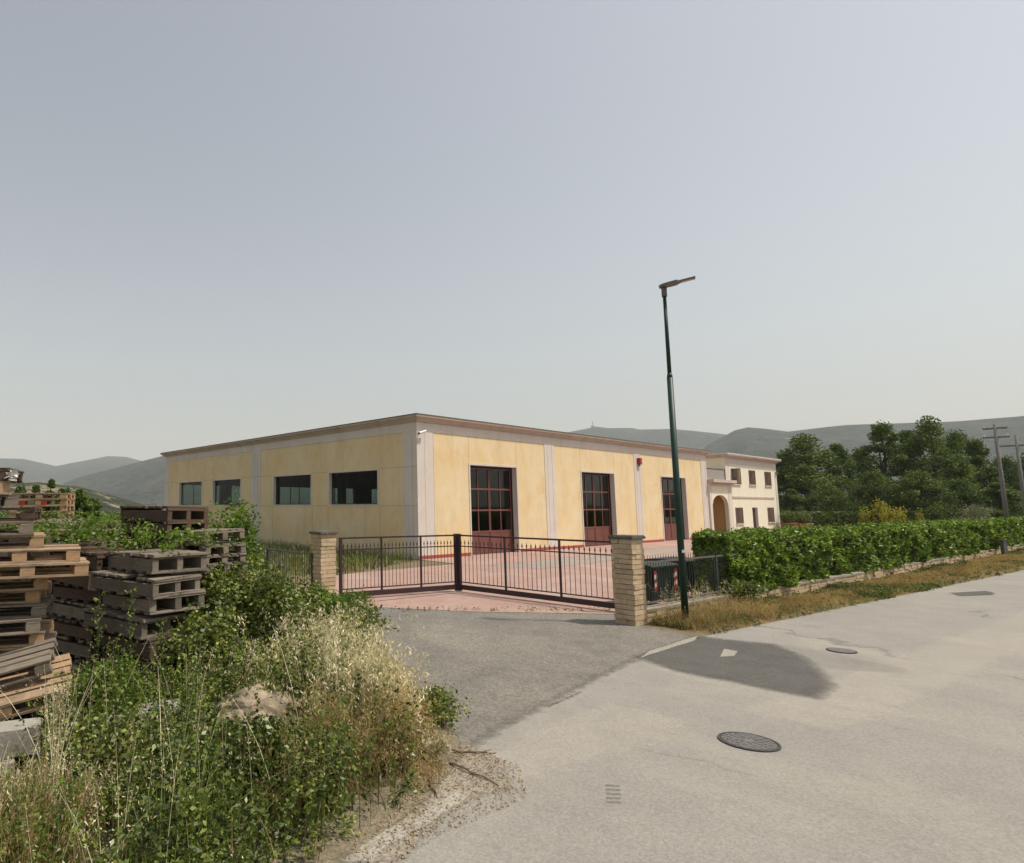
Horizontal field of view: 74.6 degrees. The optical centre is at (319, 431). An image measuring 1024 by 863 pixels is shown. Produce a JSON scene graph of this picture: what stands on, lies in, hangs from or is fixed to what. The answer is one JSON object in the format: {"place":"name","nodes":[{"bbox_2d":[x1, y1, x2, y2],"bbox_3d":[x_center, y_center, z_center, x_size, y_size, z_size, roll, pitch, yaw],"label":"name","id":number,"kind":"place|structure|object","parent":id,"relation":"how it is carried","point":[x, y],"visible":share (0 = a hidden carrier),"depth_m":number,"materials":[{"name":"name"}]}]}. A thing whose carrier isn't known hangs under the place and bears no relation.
{"place":"outdoors","nodes":[
{"label":"outdoors","id":0,"kind":"place"},
{"bbox_2d":[0,732,132,862],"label":"brown grass","id":1,"kind":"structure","parent":0,"point":[6,845],"depth_m":4.36,"materials":[{"name":"plant"}]},
{"bbox_2d":[0,456,139,483],"bbox_3d":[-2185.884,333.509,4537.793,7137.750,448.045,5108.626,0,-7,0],"label":"hill","id":2,"kind":"structure","parent":0,"point":[34,471],"depth_m":4524.75,"materials":[{"name":"grey"}]},
{"bbox_2d":[0,482,146,517],"bbox_3d":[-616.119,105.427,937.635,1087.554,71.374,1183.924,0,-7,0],"label":"hill","id":3,"kind":"structure","parent":0,"point":[108,502],"depth_m":925.37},
{"bbox_2d":[63,456,376,509],"bbox_3d":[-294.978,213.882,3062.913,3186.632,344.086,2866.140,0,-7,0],"label":"hill","id":4,"kind":"structure","parent":0,"point":[142,482],"depth_m":2401.54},
{"bbox_2d":[2,632,462,862],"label":"bank soil","id":5,"kind":"structure","parent":0,"point":[336,851],"depth_m":5.07,"materials":[{"name":"beige soil"}]},
{"bbox_2d":[0,757,16,775],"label":"concrete block","id":6,"kind":"object","parent":5,"relation":"on","point":[9,763],"depth_m":5.54,"materials":[{"name":"grey concrete"}]},
{"bbox_2d":[0,717,40,758],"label":"concrete block","id":7,"kind":"object","parent":6,"relation":"on","point":[7,729],"depth_m":5.65,"materials":[{"name":"grey concrete"}]},
{"bbox_2d":[0,665,123,861],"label":"wild oats","id":8,"kind":"object","parent":5,"relation":"on","point":[56,740],"visible":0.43,"depth_m":4.79,"materials":[{"name":"plant"}]},
{"bbox_2d":[26,696,182,813],"bbox_3d":[-1.835,2.729,5.355,1.189,0.834,1.409,0,-7,0],"label":"bramble bush","id":9,"kind":"object","parent":5,"relation":"on","point":[102,743],"visible":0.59,"depth_m":5.24,"materials":[{"name":"green plant"}]},
{"bbox_2d":[53,645,161,733],"bbox_3d":[-2.030,2.679,6.143,1.039,1.125,1.006,0,-7,0],"label":"bramble bush","id":10,"kind":"object","parent":5,"relation":"on","point":[131,679],"visible":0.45,"depth_m":6.10,"materials":[{"name":"green plant"}]},
{"bbox_2d":[0,625,363,862],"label":"straw stalks","id":11,"kind":"object","parent":5,"relation":"on","point":[75,716],"visible":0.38,"depth_m":5.18,"materials":[{"name":"plant"}]},
{"bbox_2d":[116,729,264,825],"bbox_3d":[-0.963,2.811,5.188,0.981,0.645,1.116,-2,-7,18],"label":"bramble bush","id":12,"kind":"object","parent":5,"relation":"on","point":[170,765],"visible":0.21,"depth_m":5.11,"materials":[{"name":"green plant"}]},
{"bbox_2d":[0,608,393,781],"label":"tall weeds","id":13,"kind":"object","parent":5,"relation":"on","point":[302,658],"visible":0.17,"depth_m":7.03,"materials":[{"name":"green plant"}]},
{"bbox_2d":[148,597,251,700],"bbox_3d":[-1.408,2.719,7.557,1.097,1.390,1.196,-2,-7,15],"label":"bramble bush","id":14,"kind":"object","parent":5,"relation":"on","point":[196,632],"visible":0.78,"depth_m":7.50,"materials":[{"name":"green plant"}]},
{"bbox_2d":[0,649,416,862],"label":"tall weeds","id":15,"kind":"object","parent":5,"relation":"on","point":[59,812],"visible":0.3,"depth_m":4.64,"materials":[{"name":"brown plant"}]},
{"bbox_2d":[0,606,445,862],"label":"ground weeds","id":16,"kind":"object","parent":5,"relation":"on","point":[274,853],"visible":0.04,"depth_m":4.85,"materials":[{"name":"green plant"}]},
{"bbox_2d":[6,647,440,862],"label":"green grass","id":17,"kind":"structure","parent":5,"relation":"on","point":[244,809],"depth_m":4.78,"materials":[{"name":"green plant"}]},
{"bbox_2d":[0,606,450,862],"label":"wild oats","id":18,"kind":"object","parent":5,"relation":"on","point":[118,787],"visible":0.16,"depth_m":4.61,"materials":[{"name":"plant"}]},
{"bbox_2d":[8,631,442,862],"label":"dry grass","id":19,"kind":"structure","parent":5,"relation":"on","point":[243,798],"depth_m":4.73,"materials":[{"name":"plant"}]},
{"bbox_2d":[0,649,463,862],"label":"tall weeds","id":20,"kind":"object","parent":5,"relation":"on","point":[176,831],"visible":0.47,"depth_m":4.66,"materials":[{"name":"green plant"}]},
{"bbox_2d":[208,490,266,585],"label":"bush","id":21,"kind":"object","parent":5,"relation":"on","point":[236,521],"visible":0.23,"depth_m":11.41,"materials":[{"name":"green plant"}]},
{"bbox_2d":[200,547,302,690],"bbox_3d":[-0.896,2.584,8.699,1.487,1.921,1.461,4,-8,-30],"label":"bramble bush","id":22,"kind":"object","parent":5,"relation":"on","point":[252,595],"visible":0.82,"depth_m":8.63,"materials":[{"name":"green plant"}]},
{"bbox_2d":[213,684,298,723],"bbox_3d":[-0.719,3.022,7.050,0.964,0.430,0.671,0,-7,0],"label":"rock","id":23,"kind":"object","parent":5,"relation":"on","point":[246,701],"visible":0.37,"depth_m":6.92,"materials":[{"name":"beige stone"}]},
{"bbox_2d":[193,700,333,806],"bbox_3d":[-0.566,2.779,5.636,1.045,0.814,1.315,4,-8,-31],"label":"bramble bush","id":24,"kind":"object","parent":5,"relation":"on","point":[268,729],"visible":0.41,"depth_m":5.36,"materials":[{"name":"green plant"}]},
{"bbox_2d":[239,574,312,679],"bbox_3d":[-0.683,2.869,9.355,1.180,1.491,1.428,0,-7,0],"label":"bramble bush","id":25,"kind":"object","parent":5,"relation":"on","point":[277,628],"visible":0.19,"depth_m":9.18,"materials":[{"name":"green plant"}]},
{"bbox_2d":[170,595,451,764],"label":"wild oats","id":26,"kind":"object","parent":5,"relation":"on","point":[368,659],"visible":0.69,"depth_m":6.71,"materials":[{"name":"plant"}]},
{"bbox_2d":[274,718,375,818],"bbox_3d":[-0.027,2.796,5.282,0.925,0.692,0.901,-3,-7,23],"label":"bramble bush","id":27,"kind":"object","parent":5,"relation":"on","point":[345,755],"visible":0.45,"depth_m":5.18,"materials":[{"name":"green plant"}]},
{"bbox_2d":[298,582,374,620],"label":"bramble bush","id":28,"kind":"object","parent":5,"relation":"on","point":[336,598],"visible":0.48,"depth_m":12.93,"materials":[{"name":"green plant"}]},
{"bbox_2d":[324,599,398,638],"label":"bramble bush","id":29,"kind":"object","parent":5,"relation":"on","point":[369,612],"visible":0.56,"depth_m":11.52,"materials":[{"name":"green plant"}]},
{"bbox_2d":[344,746,525,860],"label":"dead leaves","id":30,"kind":"object","parent":5,"relation":"on","point":[412,832],"visible":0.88,"depth_m":5.35,"materials":[{"name":"brown plant"}]},
{"bbox_2d":[349,744,525,861],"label":"pebbles","id":31,"kind":"object","parent":5,"relation":"on","point":[457,806],"visible":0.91,"depth_m":5.38,"materials":[{"name":"beige gravel"}]},
{"bbox_2d":[408,681,472,728],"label":"bramble bush","id":32,"kind":"object","parent":5,"relation":"on","point":[442,696],"visible":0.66,"depth_m":7.26,"materials":[{"name":"green plant"}]},
{"bbox_2d":[230,657,461,840],"bbox_3d":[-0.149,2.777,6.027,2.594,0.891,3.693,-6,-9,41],"label":"brown grass","id":33,"kind":"structure","parent":0,"point":[327,722],"depth_m":5.73,"materials":[{"name":"brown plant"}]},
{"bbox_2d":[116,544,588,613],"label":"soil","id":34,"kind":"structure","parent":0,"point":[407,564],"depth_m":26.72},
{"bbox_2d":[309,531,337,593],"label":"gate pillar","id":35,"kind":"structure","parent":34,"relation":"on","point":[323,543],"depth_m":16.91,"materials":[{"name":"brick"}]},
{"bbox_2d":[228,537,422,575],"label":"yard grass","id":36,"kind":"structure","parent":34,"relation":"on","point":[363,555],"depth_m":28.32,"materials":[{"name":"green plant"}]},
{"bbox_2d":[160,413,710,559],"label":"warehouse","id":37,"kind":"structure","parent":34,"relation":"on","point":[443,475],"depth_m":36.91,"materials":[{"name":"paint"}]},
{"bbox_2d":[470,465,514,553],"bbox_3d":[9.097,4.152,34.190,4.400,4.720,0.189,5,-8,-38],"label":"door","id":38,"kind":"structure","parent":37,"relation":"in","point":[491,487],"depth_m":34.32,"materials":[{"name":"red paint"}]},
{"bbox_2d":[582,472,612,545],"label":"door","id":39,"kind":"structure","parent":37,"relation":"in","point":[597,512],"depth_m":40.96,"materials":[{"name":"red paint"}]},
{"bbox_2d":[661,477,684,539],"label":"door","id":40,"kind":"structure","parent":37,"relation":"in","point":[667,483],"depth_m":47.27,"materials":[{"name":"red paint"}]},
{"bbox_2d":[705,453,780,531],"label":"house","id":41,"kind":"structure","parent":34,"relation":"on","point":[742,490],"depth_m":55.11,"materials":[{"name":"paint"}]},
{"bbox_2d":[0,0,1023,465],"label":"sky","id":42,"kind":"structure","parent":0,"point":[222,221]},
{"bbox_2d":[362,607,704,744],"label":"driveway","id":43,"kind":"structure","parent":0,"point":[501,668],"depth_m":10.93,"materials":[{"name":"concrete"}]},
{"bbox_2d":[608,534,647,625],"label":"gate pillar","id":44,"kind":"structure","parent":43,"relation":"on","point":[628,577],"depth_m":13.61,"materials":[{"name":"stone"}]},
{"bbox_2d":[296,537,848,613],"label":"yard","id":45,"kind":"structure","parent":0,"point":[453,599],"depth_m":20.94,"materials":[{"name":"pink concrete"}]},
{"bbox_2d":[339,534,458,596],"bbox_3d":[2.305,3.763,17.958,4.020,1.660,0.088,3,-8,-27],"label":"gate leaf","id":46,"kind":"object","parent":45,"relation":"on","point":[421,588],"visible":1,"depth_m":17.87,"materials":[{"name":"paint"}]},
{"bbox_2d":[457,534,614,608],"bbox_3d":[5.650,3.647,16.965,0.088,1.660,4.956,5,-9,-39],"label":"gate leaf","id":47,"kind":"object","parent":45,"relation":"on","point":[560,598],"visible":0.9,"depth_m":16.90,"materials":[{"name":"paint"}]},
{"bbox_2d":[490,545,691,568],"bbox_3d":[20.049,6.823,36.721,27.002,0.001,23.686,0,-7,0],"label":"yard band","id":48,"kind":"object","parent":45,"relation":"on","point":[591,558],"visible":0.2,"depth_m":29.39,"materials":[{"name":"grey concrete"}]},
{"bbox_2d":[643,561,678,604],"bbox_3d":[8.386,3.896,16.303,1.330,1.069,1.030,5,-8,-35],"label":"waste bin","id":49,"kind":"object","parent":45,"relation":"on","point":[661,578],"visible":0.3,"depth_m":15.85,"materials":[{"name":"metal"}]},
{"bbox_2d":[569,427,724,449],"bbox_3d":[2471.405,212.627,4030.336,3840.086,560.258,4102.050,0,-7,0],"label":"hill","id":50,"kind":"structure","parent":0,"point":[694,439],"depth_m":3816.30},
{"bbox_2d":[341,570,1023,862],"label":"road","id":51,"kind":"structure","parent":0,"point":[899,738],"depth_m":6.37,"materials":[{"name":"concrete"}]},
{"bbox_2d":[356,787,505,862],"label":"sand","id":52,"kind":"structure","parent":51,"relation":"on","point":[390,853],"depth_m":4.85,"materials":[{"name":"beige sand"}]},
{"bbox_2d":[415,743,509,811],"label":"sand","id":53,"kind":"structure","parent":51,"relation":"on","point":[470,783],"depth_m":5.87,"materials":[{"name":"beige sand"}]},
{"bbox_2d":[641,637,828,696],"bbox_3d":[6.754,3.720,10.309,3.414,0.001,4.446,0,-7,0],"label":"asphalt patch","id":54,"kind":"object","parent":51,"relation":"on","point":[769,666],"visible":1,"depth_m":10.14,"materials":[{"name":"grey asphalt"}]},
{"bbox_2d":[717,732,781,751],"bbox_3d":[4.574,3.304,6.785,0.570,0.014,0.570,3,-7,-23],"label":"manhole cover","id":55,"kind":"object","parent":51,"relation":"on","point":[749,741],"visible":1,"depth_m":6.76,"materials":[{"name":"metal"}]},
{"bbox_2d":[640,554,1023,636],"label":"verge","id":56,"kind":"structure","parent":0,"point":[689,632],"depth_m":14.10,"materials":[{"name":"soil"}]},
{"bbox_2d":[659,276,694,620],"bbox_3d":[7.955,0.372,13.748,0.719,7.573,0.260,-4,-8,28],"label":"street lamp","id":57,"kind":"object","parent":56,"relation":"on","point":[663,287],"visible":0.93,"depth_m":13.79,"materials":[{"name":"green metal"}]},
{"bbox_2d":[648,593,781,631],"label":"grass","id":58,"kind":"structure","parent":56,"relation":"on","point":[715,608],"depth_m":14.08,"materials":[{"name":"plant"}]},
{"bbox_2d":[648,596,840,633],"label":"verge weeds","id":59,"kind":"object","parent":56,"relation":"on","point":[767,599],"visible":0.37,"depth_m":13.77,"materials":[{"name":"brown plant"}]},
{"bbox_2d":[648,594,840,632],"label":"verge grass","id":60,"kind":"structure","parent":56,"relation":"on","point":[793,604],"depth_m":14.43,"materials":[{"name":"brown plant"}]},
{"bbox_2d":[647,544,1023,622],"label":"boundary wall","id":61,"kind":"structure","parent":56,"relation":"on","point":[804,586],"depth_m":19.98,"materials":[{"name":"stone"}]},
{"bbox_2d":[643,549,736,603],"bbox_3d":[8.889,3.439,15.185,4.750,1.124,0.063,5,-8,-35],"label":"metal fence","id":62,"kind":"object","parent":61,"relation":"on","point":[716,571],"visible":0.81,"depth_m":15.15,"materials":[{"name":"metal"}]},
{"bbox_2d":[691,516,1023,596],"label":"laurel hedge","id":63,"kind":"object","parent":56,"relation":"on","point":[771,558],"visible":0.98,"depth_m":20.55,"materials":[{"name":"green plant"}]},
{"bbox_2d":[767,574,966,607],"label":"verge weeds","id":64,"kind":"object","parent":56,"relation":"on","point":[884,591],"visible":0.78,"depth_m":18.78,"materials":[{"name":"green plant"}]},
{"bbox_2d":[889,550,1023,581],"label":"verge grass","id":65,"kind":"structure","parent":56,"relation":"on","point":[989,561],"depth_m":24.92,"materials":[{"name":"plant"}]},
{"bbox_2d":[703,416,1023,506],"bbox_3d":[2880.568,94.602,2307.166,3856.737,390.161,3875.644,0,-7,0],"label":"hill","id":66,"kind":"structure","parent":0,"point":[761,442],"depth_m":2397.44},
{"bbox_2d":[777,572,965,607],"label":"verge grass","id":67,"kind":"structure","parent":0,"point":[894,579],"depth_m":18.39,"materials":[{"name":"brown plant"}]},
{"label":"pallet","id":68,"kind":"object","parent":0,"visible":0},
{"bbox_2d":[123,535,210,550],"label":"pallet","id":69,"kind":"object","parent":68,"relation":"on","point":[158,542],"visible":0.25,"depth_m":9.69,"materials":[{"name":"brown wood"}]},
{"bbox_2d":[122,519,208,535],"bbox_3d":[-2.448,1.513,10.060,1.207,0.242,0.832,-7,-10,40],"label":"pallet","id":70,"kind":"object","parent":69,"relation":"on","point":[166,526],"visible":0.53,"depth_m":9.79,"materials":[{"name":"brown wood"}]},
{"bbox_2d":[120,506,208,521],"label":"pallet","id":71,"kind":"object","parent":70,"relation":"on","point":[156,513],"visible":0.88,"depth_m":9.78,"materials":[{"name":"brown wood"}]},
{"bbox_3d":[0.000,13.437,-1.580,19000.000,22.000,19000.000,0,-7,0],"label":"ground","id":72,"kind":"structure","parent":0,"visible":0},
{"bbox_2d":[773,433,858,513],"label":"tree","id":73,"kind":"object","parent":72,"relation":"on","point":[801,476],"visible":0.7,"depth_m":77.01,"materials":[{"name":"green plant"}]},
{"bbox_2d":[795,482,860,513],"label":"tree","id":74,"kind":"object","parent":72,"relation":"on","point":[831,498],"visible":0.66,"depth_m":68.96,"materials":[{"name":"green plant"}]},
{"bbox_2d":[793,511,959,527],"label":"hedge","id":75,"kind":"object","parent":72,"relation":"on","point":[838,518],"visible":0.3,"depth_m":63.03,"materials":[{"name":"green plant"}]},
{"bbox_2d":[841,469,912,523],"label":"tree","id":76,"kind":"object","parent":72,"relation":"on","point":[875,482],"visible":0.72,"depth_m":65.31,"materials":[{"name":"green plant"}]},
{"bbox_2d":[855,420,924,509],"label":"tree","id":77,"kind":"object","parent":72,"relation":"on","point":[882,433],"visible":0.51,"depth_m":75.97,"materials":[{"name":"green plant"}]},
{"bbox_2d":[869,469,966,521],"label":"tree","id":78,"kind":"object","parent":72,"relation":"on","point":[906,490],"visible":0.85,"depth_m":62.95,"materials":[{"name":"green plant"}]},
{"bbox_2d":[887,415,979,510],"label":"tree","id":79,"kind":"object","parent":72,"relation":"on","point":[956,464],"visible":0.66,"depth_m":73.55,"materials":[{"name":"green plant"}]},
{"bbox_2d":[923,477,1002,520],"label":"tree","id":80,"kind":"object","parent":72,"relation":"on","point":[964,489],"visible":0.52,"depth_m":64.81,"materials":[{"name":"green plant"}]},
{"bbox_2d":[963,436,1009,510],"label":"tree","id":81,"kind":"object","parent":72,"relation":"on","point":[974,446],"visible":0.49,"depth_m":75.59,"materials":[{"name":"green plant"}]},
{"bbox_2d":[963,482,1023,518],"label":"tree","id":82,"kind":"object","parent":72,"relation":"on","point":[1015,495],"visible":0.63,"depth_m":63.13,"materials":[{"name":"green plant"}]},
{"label":"pallet","id":83,"kind":"object","parent":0,"visible":0},
{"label":"pallet","id":84,"kind":"object","parent":83,"relation":"on","visible":0},
{"bbox_2d":[1,705,44,720],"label":"pallet","id":85,"kind":"object","parent":84,"relation":"on","point":[18,707],"visible":0.04,"depth_m":6.57,"materials":[{"name":"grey wood"}]},
{"bbox_2d":[13,697,43,705],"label":"pallet","id":86,"kind":"object","parent":85,"relation":"on","point":[22,703],"visible":0.02,"depth_m":6.62,"materials":[{"name":"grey wood"}]},
{"bbox_2d":[0,653,71,720],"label":"pallet","id":87,"kind":"object","parent":86,"relation":"on","point":[14,697],"visible":0.65,"depth_m":6.18,"materials":[{"name":"brown wood"}]},
{"bbox_2d":[0,631,57,687],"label":"pallet","id":88,"kind":"object","parent":87,"relation":"on","point":[39,656],"visible":0.94,"depth_m":6.36,"materials":[{"name":"grey wood"}]},
{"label":"pallet","id":89,"kind":"object","parent":86,"relation":"on","visible":0},
{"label":"pallet","id":90,"kind":"object","parent":89,"relation":"on","visible":0},
{"bbox_2d":[0,631,54,650],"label":"pallet","id":91,"kind":"object","parent":90,"relation":"on","point":[6,649],"visible":0.04,"depth_m":6.96,"materials":[{"name":"brown wood"}]},
{"bbox_2d":[0,619,53,647],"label":"pallet","id":92,"kind":"object","parent":91,"relation":"on","point":[46,626],"visible":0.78,"depth_m":6.89,"materials":[{"name":"brown wood"}]},
{"bbox_2d":[0,608,41,635],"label":"pallet","id":93,"kind":"object","parent":92,"relation":"on","point":[30,625],"visible":0.58,"depth_m":6.70,"materials":[{"name":"grey wood"}]},
{"bbox_2d":[0,594,53,619],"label":"pallet","id":94,"kind":"object","parent":93,"relation":"on","point":[41,609],"visible":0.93,"depth_m":6.80,"materials":[{"name":"grey wood"}]},
{"bbox_2d":[0,581,51,603],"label":"pallet","id":95,"kind":"object","parent":94,"relation":"on","point":[33,596],"visible":0.63,"depth_m":6.89,"materials":[{"name":"brown wood"}]},
{"bbox_2d":[0,571,49,591],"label":"pallet","id":96,"kind":"object","parent":95,"relation":"on","point":[39,583],"visible":0.52,"depth_m":6.86,"materials":[{"name":"brown wood"}]},
{"bbox_2d":[0,557,89,578],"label":"pallet","id":97,"kind":"object","parent":96,"relation":"on","point":[28,570],"visible":0.84,"depth_m":6.83,"materials":[{"name":"brown wood"}]},
{"bbox_2d":[0,544,80,563],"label":"pallet","id":98,"kind":"object","parent":97,"relation":"on","point":[72,553],"visible":0.91,"depth_m":6.88,"materials":[{"name":"brown wood"}]},
{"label":"pallet","id":99,"kind":"object","parent":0,"visible":0},
{"bbox_2d":[84,660,189,693],"bbox_3d":[-2.326,3.107,8.192,1.209,0.242,0.835,-5,-9,34],"label":"pallet","id":100,"kind":"object","parent":99,"relation":"on","point":[92,663],"visible":0.09,"depth_m":8.13,"materials":[{"name":"brown wood"}]},
{"bbox_2d":[102,646,201,680],"bbox_3d":[-2.130,2.886,8.132,1.218,0.243,0.822,-5,-9,44],"label":"pallet","id":101,"kind":"object","parent":100,"relation":"on","point":[145,662],"visible":0.2,"depth_m":7.71,"materials":[{"name":"brown wood"}]},
{"bbox_2d":[95,627,185,660],"bbox_3d":[-2.168,2.631,8.086,1.209,0.242,0.835,-5,-9,41],"label":"pallet","id":102,"kind":"object","parent":101,"relation":"on","point":[142,647],"visible":0.36,"depth_m":7.69,"materials":[{"name":"brown wood"}]},
{"bbox_2d":[82,606,191,639],"bbox_3d":[-2.348,2.415,8.190,1.224,0.244,0.827,-3,-7,36],"label":"pallet","id":103,"kind":"object","parent":102,"relation":"on","point":[112,619],"visible":0.63,"depth_m":7.88,"materials":[{"name":"grey wood"}]},
{"bbox_2d":[101,589,205,614],"bbox_3d":[-2.169,2.160,8.255,1.218,0.243,0.826,-8,-11,44],"label":"pallet","id":104,"kind":"object","parent":103,"relation":"on","point":[176,602],"visible":0.63,"depth_m":7.94,"materials":[{"name":"grey wood"}]},
{"bbox_2d":[89,570,201,599],"bbox_3d":[-2.249,1.942,8.220,1.218,0.243,0.826,-3,-7,34],"label":"pallet","id":105,"kind":"object","parent":104,"relation":"on","point":[121,581],"visible":0.77,"depth_m":7.96,"materials":[{"name":"grey wood"}]},
{"bbox_2d":[107,549,208,573],"bbox_3d":[-2.161,1.704,8.406,0.827,0.244,1.224,6,-10,-44],"label":"pallet","id":106,"kind":"object","parent":105,"relation":"on","point":[149,561],"visible":0.95,"depth_m":8.13,"materials":[{"name":"grey wood"}]},
{"bbox_2d":[0,503,224,561],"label":"vine","id":107,"kind":"object","parent":106,"relation":"on","point":[99,525],"visible":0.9,"depth_m":8.70,"materials":[{"name":"green plant"}]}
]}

